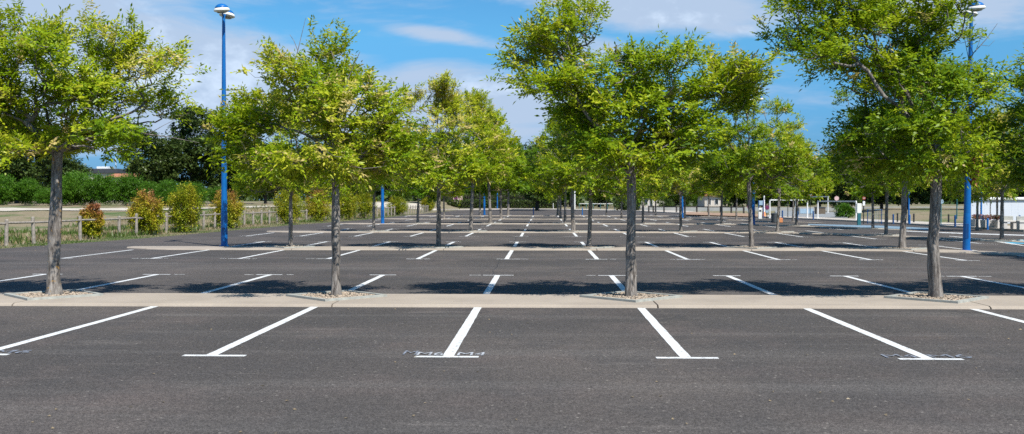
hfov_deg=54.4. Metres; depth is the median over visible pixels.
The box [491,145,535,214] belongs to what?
leafy tree
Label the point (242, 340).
bay line
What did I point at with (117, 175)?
tiled house
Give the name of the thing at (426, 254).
bay line
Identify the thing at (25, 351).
painted code
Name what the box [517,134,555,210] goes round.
background tree
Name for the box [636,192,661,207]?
house
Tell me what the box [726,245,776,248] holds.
tree pit
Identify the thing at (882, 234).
tree pit
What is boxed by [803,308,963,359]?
bay line
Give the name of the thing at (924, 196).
background tree
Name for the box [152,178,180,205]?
green shrub
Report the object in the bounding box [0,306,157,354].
bay line
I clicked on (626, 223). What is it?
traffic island
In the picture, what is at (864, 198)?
road sign
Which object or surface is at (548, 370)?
parking lot
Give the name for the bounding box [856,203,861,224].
pay kiosk
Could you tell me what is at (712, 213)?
soil bed
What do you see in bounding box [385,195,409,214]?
garden bush
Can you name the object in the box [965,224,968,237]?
access door
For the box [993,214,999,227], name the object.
flower planter
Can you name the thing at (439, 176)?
leafy tree
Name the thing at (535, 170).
leafy tree
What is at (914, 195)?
background tree
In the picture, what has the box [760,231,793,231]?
tree pit
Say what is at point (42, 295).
tree pit
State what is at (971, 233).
white bay edge
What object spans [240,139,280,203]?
background tree
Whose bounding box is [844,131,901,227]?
leafy tree
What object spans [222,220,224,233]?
access door
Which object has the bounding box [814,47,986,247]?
leafy tree
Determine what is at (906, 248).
tree pit
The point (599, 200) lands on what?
background tree
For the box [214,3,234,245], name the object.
street lamp
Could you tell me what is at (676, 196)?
leafy tree
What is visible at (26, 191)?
green shrub
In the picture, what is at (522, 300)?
traffic island
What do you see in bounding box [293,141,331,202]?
background tree
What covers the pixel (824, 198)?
background tree
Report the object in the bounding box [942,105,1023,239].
leafy tree
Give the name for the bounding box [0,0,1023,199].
sky
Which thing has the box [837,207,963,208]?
wall
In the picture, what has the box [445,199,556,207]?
trimmed hedge
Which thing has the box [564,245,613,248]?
tree pit
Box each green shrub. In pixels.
[0,173,20,204]
[11,176,41,205]
[33,184,50,205]
[49,172,83,204]
[63,168,100,204]
[80,172,121,205]
[111,170,148,205]
[128,179,160,203]
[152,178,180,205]
[179,181,211,204]
[207,184,227,203]
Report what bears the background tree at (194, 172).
on the ground
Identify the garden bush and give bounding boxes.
[77,201,105,238]
[125,187,166,233]
[163,181,206,232]
[208,189,246,227]
[272,189,305,223]
[303,188,331,220]
[340,188,360,219]
[354,186,377,218]
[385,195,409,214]
[420,197,435,211]
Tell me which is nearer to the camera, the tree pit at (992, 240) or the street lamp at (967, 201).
the street lamp at (967, 201)
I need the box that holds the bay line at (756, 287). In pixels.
[713,275,776,294]
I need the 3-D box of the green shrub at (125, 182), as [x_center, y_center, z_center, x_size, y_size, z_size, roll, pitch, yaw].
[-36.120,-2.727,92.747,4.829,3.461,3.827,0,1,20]
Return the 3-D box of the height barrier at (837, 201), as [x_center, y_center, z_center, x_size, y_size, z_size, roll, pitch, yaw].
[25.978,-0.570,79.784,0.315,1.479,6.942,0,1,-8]
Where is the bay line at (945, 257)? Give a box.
[909,252,975,260]
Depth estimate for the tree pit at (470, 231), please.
51.00 m
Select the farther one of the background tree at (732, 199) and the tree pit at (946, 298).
the background tree at (732, 199)
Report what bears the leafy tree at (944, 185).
on the ground
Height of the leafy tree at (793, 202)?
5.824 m
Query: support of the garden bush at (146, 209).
on the ground
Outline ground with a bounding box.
[0,200,1009,248]
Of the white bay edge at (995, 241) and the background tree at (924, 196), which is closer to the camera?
the white bay edge at (995, 241)
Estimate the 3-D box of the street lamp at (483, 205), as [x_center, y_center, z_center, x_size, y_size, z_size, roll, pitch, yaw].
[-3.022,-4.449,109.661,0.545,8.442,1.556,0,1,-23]
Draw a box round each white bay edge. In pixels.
[909,231,1023,235]
[950,236,1023,245]
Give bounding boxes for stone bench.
[999,216,1016,228]
[1016,216,1023,229]
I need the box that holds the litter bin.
[771,213,782,222]
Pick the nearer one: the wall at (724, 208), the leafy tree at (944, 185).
the leafy tree at (944, 185)
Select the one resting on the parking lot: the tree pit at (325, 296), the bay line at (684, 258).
the bay line at (684, 258)
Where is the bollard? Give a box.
[986,218,988,229]
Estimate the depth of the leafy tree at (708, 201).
96.04 m
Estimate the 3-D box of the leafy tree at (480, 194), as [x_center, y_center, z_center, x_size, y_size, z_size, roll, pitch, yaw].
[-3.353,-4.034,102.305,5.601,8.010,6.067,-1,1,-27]
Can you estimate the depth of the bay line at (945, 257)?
27.91 m
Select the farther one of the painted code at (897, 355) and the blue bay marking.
the blue bay marking
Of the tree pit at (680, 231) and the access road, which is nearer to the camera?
the tree pit at (680, 231)
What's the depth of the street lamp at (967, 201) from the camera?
31.83 m
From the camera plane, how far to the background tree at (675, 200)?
187.82 m
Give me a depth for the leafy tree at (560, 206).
85.07 m
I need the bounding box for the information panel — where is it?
[758,200,763,217]
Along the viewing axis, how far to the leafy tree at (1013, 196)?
59.05 m
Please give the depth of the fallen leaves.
8.54 m
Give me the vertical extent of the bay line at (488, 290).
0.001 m
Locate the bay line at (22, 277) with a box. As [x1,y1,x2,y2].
[0,274,45,280]
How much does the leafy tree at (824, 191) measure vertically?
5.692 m
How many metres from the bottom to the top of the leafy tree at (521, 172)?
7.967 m
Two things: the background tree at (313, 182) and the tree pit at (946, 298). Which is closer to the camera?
the tree pit at (946, 298)
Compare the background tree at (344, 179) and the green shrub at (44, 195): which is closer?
the green shrub at (44, 195)
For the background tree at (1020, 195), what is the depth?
100.83 m
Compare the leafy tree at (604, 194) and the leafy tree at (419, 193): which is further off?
the leafy tree at (604, 194)
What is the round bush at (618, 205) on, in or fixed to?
on the ground
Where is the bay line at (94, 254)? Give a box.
[67,250,127,257]
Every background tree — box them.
[0,140,65,203]
[34,141,93,188]
[117,126,196,189]
[143,104,230,190]
[205,140,252,195]
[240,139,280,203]
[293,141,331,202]
[325,133,362,196]
[375,147,411,201]
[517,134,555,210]
[561,189,586,206]
[580,189,609,206]
[666,178,692,205]
[723,192,746,206]
[746,185,777,206]
[775,198,803,206]
[807,150,834,206]
[818,164,867,207]
[853,192,897,208]
[885,186,924,208]
[912,173,963,203]
[979,133,1023,196]
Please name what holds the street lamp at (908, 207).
on the ground
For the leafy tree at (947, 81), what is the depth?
15.80 m
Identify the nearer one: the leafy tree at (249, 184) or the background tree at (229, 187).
the leafy tree at (249, 184)
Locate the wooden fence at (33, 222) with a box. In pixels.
[0,205,431,245]
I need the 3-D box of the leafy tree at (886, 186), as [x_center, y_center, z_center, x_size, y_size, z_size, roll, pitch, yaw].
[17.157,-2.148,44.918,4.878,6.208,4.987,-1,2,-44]
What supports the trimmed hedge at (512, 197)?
on the ground
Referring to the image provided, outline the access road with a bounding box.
[775,211,847,217]
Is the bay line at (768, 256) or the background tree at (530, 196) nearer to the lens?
the bay line at (768, 256)
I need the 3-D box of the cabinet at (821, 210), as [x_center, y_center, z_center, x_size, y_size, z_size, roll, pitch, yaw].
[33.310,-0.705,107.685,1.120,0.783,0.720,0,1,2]
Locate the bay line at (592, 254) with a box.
[587,250,598,258]
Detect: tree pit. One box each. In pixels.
[4,289,102,300]
[266,245,314,247]
[286,290,386,301]
[357,230,389,231]
[413,245,462,247]
[454,230,486,231]
[559,230,586,231]
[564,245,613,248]
[579,291,682,302]
[668,230,694,231]
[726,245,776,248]
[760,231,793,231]
[857,227,883,228]
[867,234,898,235]
[876,246,926,249]
[884,291,988,303]
[980,239,1022,241]
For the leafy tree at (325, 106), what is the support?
on the traffic island at (522, 300)
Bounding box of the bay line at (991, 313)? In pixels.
[971,309,1023,322]
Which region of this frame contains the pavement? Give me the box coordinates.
[441,208,1023,231]
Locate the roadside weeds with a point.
(14, 237)
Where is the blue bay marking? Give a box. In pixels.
[808,224,927,229]
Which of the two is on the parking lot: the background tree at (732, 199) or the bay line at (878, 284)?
the bay line at (878, 284)
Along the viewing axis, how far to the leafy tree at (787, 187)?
49.40 m
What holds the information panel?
on the parking lot
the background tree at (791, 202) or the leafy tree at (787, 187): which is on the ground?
the background tree at (791, 202)
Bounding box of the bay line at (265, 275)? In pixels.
[202,274,282,292]
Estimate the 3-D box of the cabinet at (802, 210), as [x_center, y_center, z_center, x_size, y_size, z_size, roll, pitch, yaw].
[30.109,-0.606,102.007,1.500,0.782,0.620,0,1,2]
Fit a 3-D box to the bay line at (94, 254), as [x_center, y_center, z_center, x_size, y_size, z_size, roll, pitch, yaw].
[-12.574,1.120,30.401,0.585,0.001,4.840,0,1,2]
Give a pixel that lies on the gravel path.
(18, 209)
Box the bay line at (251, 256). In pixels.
[228,250,282,258]
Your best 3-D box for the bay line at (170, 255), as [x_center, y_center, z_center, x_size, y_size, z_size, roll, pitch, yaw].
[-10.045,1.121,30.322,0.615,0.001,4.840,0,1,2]
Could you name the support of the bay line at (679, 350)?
on the parking lot
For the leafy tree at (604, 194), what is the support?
on the traffic island at (569, 215)
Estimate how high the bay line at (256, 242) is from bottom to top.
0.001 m
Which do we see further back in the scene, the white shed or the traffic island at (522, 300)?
the white shed
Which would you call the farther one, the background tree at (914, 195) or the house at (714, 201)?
the house at (714, 201)
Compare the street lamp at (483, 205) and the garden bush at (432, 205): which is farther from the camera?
the garden bush at (432, 205)
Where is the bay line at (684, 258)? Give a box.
[666,251,700,259]
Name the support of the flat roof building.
on the ground
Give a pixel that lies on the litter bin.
(773, 217)
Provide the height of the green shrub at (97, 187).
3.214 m
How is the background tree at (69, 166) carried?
on the ground
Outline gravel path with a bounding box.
[0,202,436,210]
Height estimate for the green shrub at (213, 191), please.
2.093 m
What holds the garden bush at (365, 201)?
on the ground
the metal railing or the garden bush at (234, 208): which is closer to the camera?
the garden bush at (234, 208)
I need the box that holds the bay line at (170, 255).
[145,250,205,258]
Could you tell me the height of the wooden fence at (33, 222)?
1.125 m
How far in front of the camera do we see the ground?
80.97 m
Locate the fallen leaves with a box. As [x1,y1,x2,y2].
[32,246,1021,433]
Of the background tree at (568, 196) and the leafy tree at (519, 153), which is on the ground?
the background tree at (568, 196)
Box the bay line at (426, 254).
[416,250,436,258]
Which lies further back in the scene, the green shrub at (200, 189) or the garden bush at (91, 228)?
the green shrub at (200, 189)
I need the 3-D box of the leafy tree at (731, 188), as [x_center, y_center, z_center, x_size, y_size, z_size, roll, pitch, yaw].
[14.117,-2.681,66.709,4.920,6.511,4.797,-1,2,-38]
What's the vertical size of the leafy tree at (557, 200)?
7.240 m
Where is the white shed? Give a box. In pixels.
[971,197,1023,223]
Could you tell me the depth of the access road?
96.83 m
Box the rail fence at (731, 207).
[648,206,744,212]
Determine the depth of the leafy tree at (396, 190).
50.65 m
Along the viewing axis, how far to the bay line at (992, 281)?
20.05 m
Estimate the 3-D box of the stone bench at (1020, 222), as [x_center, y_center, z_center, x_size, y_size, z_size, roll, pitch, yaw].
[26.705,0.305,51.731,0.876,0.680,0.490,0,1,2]
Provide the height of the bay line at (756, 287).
0.001 m
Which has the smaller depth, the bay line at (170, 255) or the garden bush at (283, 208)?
the bay line at (170, 255)
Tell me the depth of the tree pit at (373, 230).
51.05 m
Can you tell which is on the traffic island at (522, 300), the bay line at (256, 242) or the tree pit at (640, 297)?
the tree pit at (640, 297)
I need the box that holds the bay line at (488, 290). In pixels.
[483,275,499,293]
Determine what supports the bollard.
on the pavement
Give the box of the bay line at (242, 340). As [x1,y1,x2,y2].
[183,307,316,355]
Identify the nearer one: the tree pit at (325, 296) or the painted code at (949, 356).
the painted code at (949, 356)
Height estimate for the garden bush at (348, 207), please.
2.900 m
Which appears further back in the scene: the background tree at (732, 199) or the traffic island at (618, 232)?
the background tree at (732, 199)
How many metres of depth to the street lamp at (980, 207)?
57.52 m
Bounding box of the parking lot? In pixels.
[0,209,1023,433]
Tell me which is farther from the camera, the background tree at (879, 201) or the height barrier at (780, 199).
the background tree at (879, 201)
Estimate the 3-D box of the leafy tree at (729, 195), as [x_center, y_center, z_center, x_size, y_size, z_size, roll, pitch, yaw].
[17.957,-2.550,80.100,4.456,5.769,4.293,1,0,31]
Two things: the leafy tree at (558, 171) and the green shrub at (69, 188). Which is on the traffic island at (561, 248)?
the leafy tree at (558, 171)
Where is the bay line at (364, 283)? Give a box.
[349,275,383,289]
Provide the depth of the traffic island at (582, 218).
85.47 m
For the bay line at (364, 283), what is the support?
on the parking lot
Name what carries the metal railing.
on the parking lot
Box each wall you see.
[641,207,835,210]
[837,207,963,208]
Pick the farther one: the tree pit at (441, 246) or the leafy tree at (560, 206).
the leafy tree at (560, 206)
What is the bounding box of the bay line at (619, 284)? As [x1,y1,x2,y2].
[598,275,624,290]
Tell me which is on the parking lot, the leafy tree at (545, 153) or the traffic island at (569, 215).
the traffic island at (569, 215)
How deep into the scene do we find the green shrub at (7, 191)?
92.67 m
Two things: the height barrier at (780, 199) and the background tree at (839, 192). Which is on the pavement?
the height barrier at (780, 199)
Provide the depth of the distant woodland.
252.91 m
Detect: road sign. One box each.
[863,197,865,223]
[940,199,943,223]
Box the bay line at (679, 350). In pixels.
[638,308,718,358]
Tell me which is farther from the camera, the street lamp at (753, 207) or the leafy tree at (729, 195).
the leafy tree at (729, 195)
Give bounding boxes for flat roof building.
[84,167,127,201]
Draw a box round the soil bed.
[686,212,757,216]
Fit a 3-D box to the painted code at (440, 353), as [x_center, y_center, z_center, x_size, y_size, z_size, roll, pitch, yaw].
[-0.869,1.458,10.639,0.280,0.001,0.220,0,1,2]
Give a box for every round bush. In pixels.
[612,196,645,209]
[656,198,676,205]
[833,203,854,217]
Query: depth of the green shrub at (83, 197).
93.54 m
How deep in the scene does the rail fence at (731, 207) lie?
123.59 m
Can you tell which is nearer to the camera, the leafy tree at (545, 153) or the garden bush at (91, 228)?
the garden bush at (91, 228)
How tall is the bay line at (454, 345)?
0.001 m
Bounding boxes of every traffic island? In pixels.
[0,293,1023,308]
[127,246,1023,255]
[267,231,1023,242]
[340,223,915,230]
[378,218,824,223]
[405,215,768,218]
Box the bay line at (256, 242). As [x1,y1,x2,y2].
[236,241,271,245]
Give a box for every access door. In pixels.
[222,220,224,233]
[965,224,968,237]
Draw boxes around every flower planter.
[971,214,981,226]
[980,214,993,227]
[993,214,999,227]
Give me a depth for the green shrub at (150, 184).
93.65 m
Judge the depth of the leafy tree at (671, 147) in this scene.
15.95 m
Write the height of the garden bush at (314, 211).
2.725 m
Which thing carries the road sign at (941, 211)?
on the pavement
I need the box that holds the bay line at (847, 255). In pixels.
[824,251,871,259]
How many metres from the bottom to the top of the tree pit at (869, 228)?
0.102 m
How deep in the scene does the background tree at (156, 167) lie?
105.94 m
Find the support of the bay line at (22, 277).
on the parking lot
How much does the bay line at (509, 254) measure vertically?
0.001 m
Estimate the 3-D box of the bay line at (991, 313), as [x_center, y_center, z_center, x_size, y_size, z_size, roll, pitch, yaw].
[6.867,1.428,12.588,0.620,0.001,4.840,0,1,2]
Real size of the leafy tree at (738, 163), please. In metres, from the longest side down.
6.304 x 5.533 x 4.677 m
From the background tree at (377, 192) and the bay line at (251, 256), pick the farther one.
the background tree at (377, 192)
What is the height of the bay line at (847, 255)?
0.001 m
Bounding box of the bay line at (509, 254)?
[505,250,513,258]
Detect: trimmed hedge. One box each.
[442,193,556,201]
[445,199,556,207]
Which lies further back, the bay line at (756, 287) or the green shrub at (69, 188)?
the green shrub at (69, 188)
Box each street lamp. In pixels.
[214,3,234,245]
[381,103,386,223]
[483,194,485,214]
[750,96,762,223]
[908,192,909,222]
[960,2,985,249]
[980,192,981,218]
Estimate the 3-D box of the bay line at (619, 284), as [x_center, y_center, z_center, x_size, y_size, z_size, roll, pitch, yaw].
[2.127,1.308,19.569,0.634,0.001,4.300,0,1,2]
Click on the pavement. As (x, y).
(943, 224)
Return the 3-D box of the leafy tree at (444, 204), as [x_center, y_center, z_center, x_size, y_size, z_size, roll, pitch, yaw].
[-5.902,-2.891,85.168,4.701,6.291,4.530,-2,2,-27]
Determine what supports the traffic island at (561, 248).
on the parking lot
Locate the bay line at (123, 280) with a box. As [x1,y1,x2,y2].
[81,274,169,289]
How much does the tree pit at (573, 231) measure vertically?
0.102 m
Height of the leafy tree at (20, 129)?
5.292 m
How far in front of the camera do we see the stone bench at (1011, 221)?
52.47 m
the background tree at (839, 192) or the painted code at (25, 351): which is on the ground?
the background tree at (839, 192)
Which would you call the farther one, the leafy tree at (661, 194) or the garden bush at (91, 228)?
the leafy tree at (661, 194)
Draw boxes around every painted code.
[0,350,28,352]
[417,352,442,354]
[457,352,484,354]
[880,354,914,356]
[926,354,970,357]
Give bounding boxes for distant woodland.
[30,177,1018,206]
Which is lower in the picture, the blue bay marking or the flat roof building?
the blue bay marking
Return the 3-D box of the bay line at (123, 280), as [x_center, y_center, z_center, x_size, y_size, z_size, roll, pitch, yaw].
[-7.907,1.302,19.882,0.602,0.001,4.300,0,1,2]
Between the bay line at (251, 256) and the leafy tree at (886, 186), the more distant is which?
the leafy tree at (886, 186)
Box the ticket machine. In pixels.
[758,208,761,218]
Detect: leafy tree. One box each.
[0,0,215,295]
[198,15,451,295]
[229,93,354,246]
[327,112,420,230]
[376,69,520,245]
[384,147,449,222]
[416,87,519,230]
[423,190,463,218]
[454,110,533,222]
[462,145,499,214]
[467,136,534,218]
[480,0,784,296]
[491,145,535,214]
[520,116,612,230]
[525,87,660,246]
[530,139,583,218]
[531,114,580,222]
[537,186,584,214]
[596,185,612,214]
[600,177,626,218]
[615,165,672,222]
[639,128,722,230]
[641,196,665,215]
[662,167,700,218]
[687,138,751,222]
[688,68,837,246]
[699,162,723,215]
[715,190,760,219]
[734,119,832,230]
[752,0,1022,296]
[765,138,835,224]
[769,159,815,221]
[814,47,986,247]
[828,131,930,233]
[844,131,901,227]
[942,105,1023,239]
[942,135,1017,230]
[982,44,1023,198]
[990,135,1023,214]
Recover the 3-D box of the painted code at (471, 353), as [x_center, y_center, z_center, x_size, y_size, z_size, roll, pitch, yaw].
[-0.429,1.458,10.625,0.300,0.001,0.220,0,1,2]
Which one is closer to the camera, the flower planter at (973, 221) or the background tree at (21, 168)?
the flower planter at (973, 221)
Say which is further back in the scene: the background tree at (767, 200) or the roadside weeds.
the background tree at (767, 200)
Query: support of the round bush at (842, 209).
on the ground
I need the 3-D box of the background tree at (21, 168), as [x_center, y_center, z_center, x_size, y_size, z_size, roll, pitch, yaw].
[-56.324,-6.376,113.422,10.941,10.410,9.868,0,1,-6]
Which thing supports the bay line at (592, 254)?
on the parking lot
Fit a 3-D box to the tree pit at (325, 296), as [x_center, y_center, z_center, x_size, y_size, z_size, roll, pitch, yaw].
[-2.924,1.332,16.575,1.200,0.102,1.200,-1,1,-43]
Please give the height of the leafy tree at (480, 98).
7.667 m
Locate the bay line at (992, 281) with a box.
[960,276,1023,287]
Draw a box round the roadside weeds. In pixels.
[0,203,412,248]
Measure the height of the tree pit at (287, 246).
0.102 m
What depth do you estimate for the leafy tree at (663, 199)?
101.63 m
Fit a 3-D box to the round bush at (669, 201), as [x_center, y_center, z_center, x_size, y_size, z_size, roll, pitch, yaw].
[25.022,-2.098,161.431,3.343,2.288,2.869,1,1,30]
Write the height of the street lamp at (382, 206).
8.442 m
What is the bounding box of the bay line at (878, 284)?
[844,276,909,292]
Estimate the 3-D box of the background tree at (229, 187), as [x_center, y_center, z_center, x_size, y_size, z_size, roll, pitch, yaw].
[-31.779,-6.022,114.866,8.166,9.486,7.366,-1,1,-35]
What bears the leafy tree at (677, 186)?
on the traffic island at (618, 232)
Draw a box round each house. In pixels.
[109,174,136,200]
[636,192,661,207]
[698,194,720,205]
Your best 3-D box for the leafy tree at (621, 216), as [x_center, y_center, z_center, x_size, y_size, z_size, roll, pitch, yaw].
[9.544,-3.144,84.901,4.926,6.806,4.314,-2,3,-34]
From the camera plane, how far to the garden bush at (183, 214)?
50.74 m
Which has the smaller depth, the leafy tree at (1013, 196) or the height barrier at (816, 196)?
the leafy tree at (1013, 196)
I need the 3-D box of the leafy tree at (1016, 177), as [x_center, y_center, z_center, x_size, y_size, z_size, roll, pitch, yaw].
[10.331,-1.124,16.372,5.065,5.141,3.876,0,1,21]
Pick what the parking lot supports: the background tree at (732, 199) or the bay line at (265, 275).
the bay line at (265, 275)
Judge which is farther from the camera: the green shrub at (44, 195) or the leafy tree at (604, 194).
the leafy tree at (604, 194)
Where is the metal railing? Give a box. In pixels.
[867,209,881,223]
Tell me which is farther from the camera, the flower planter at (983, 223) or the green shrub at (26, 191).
the green shrub at (26, 191)
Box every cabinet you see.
[798,207,813,214]
[814,207,825,213]
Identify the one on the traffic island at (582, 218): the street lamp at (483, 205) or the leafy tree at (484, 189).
the leafy tree at (484, 189)
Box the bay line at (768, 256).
[745,251,789,259]
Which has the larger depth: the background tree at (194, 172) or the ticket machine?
the background tree at (194, 172)
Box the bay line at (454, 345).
[417,307,481,356]
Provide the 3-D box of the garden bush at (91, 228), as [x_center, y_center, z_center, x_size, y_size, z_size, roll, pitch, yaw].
[-18.077,0.171,42.765,1.189,1.685,1.148,0,1,2]
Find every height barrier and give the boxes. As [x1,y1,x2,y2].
[769,199,807,217]
[795,196,828,212]
[817,201,856,219]

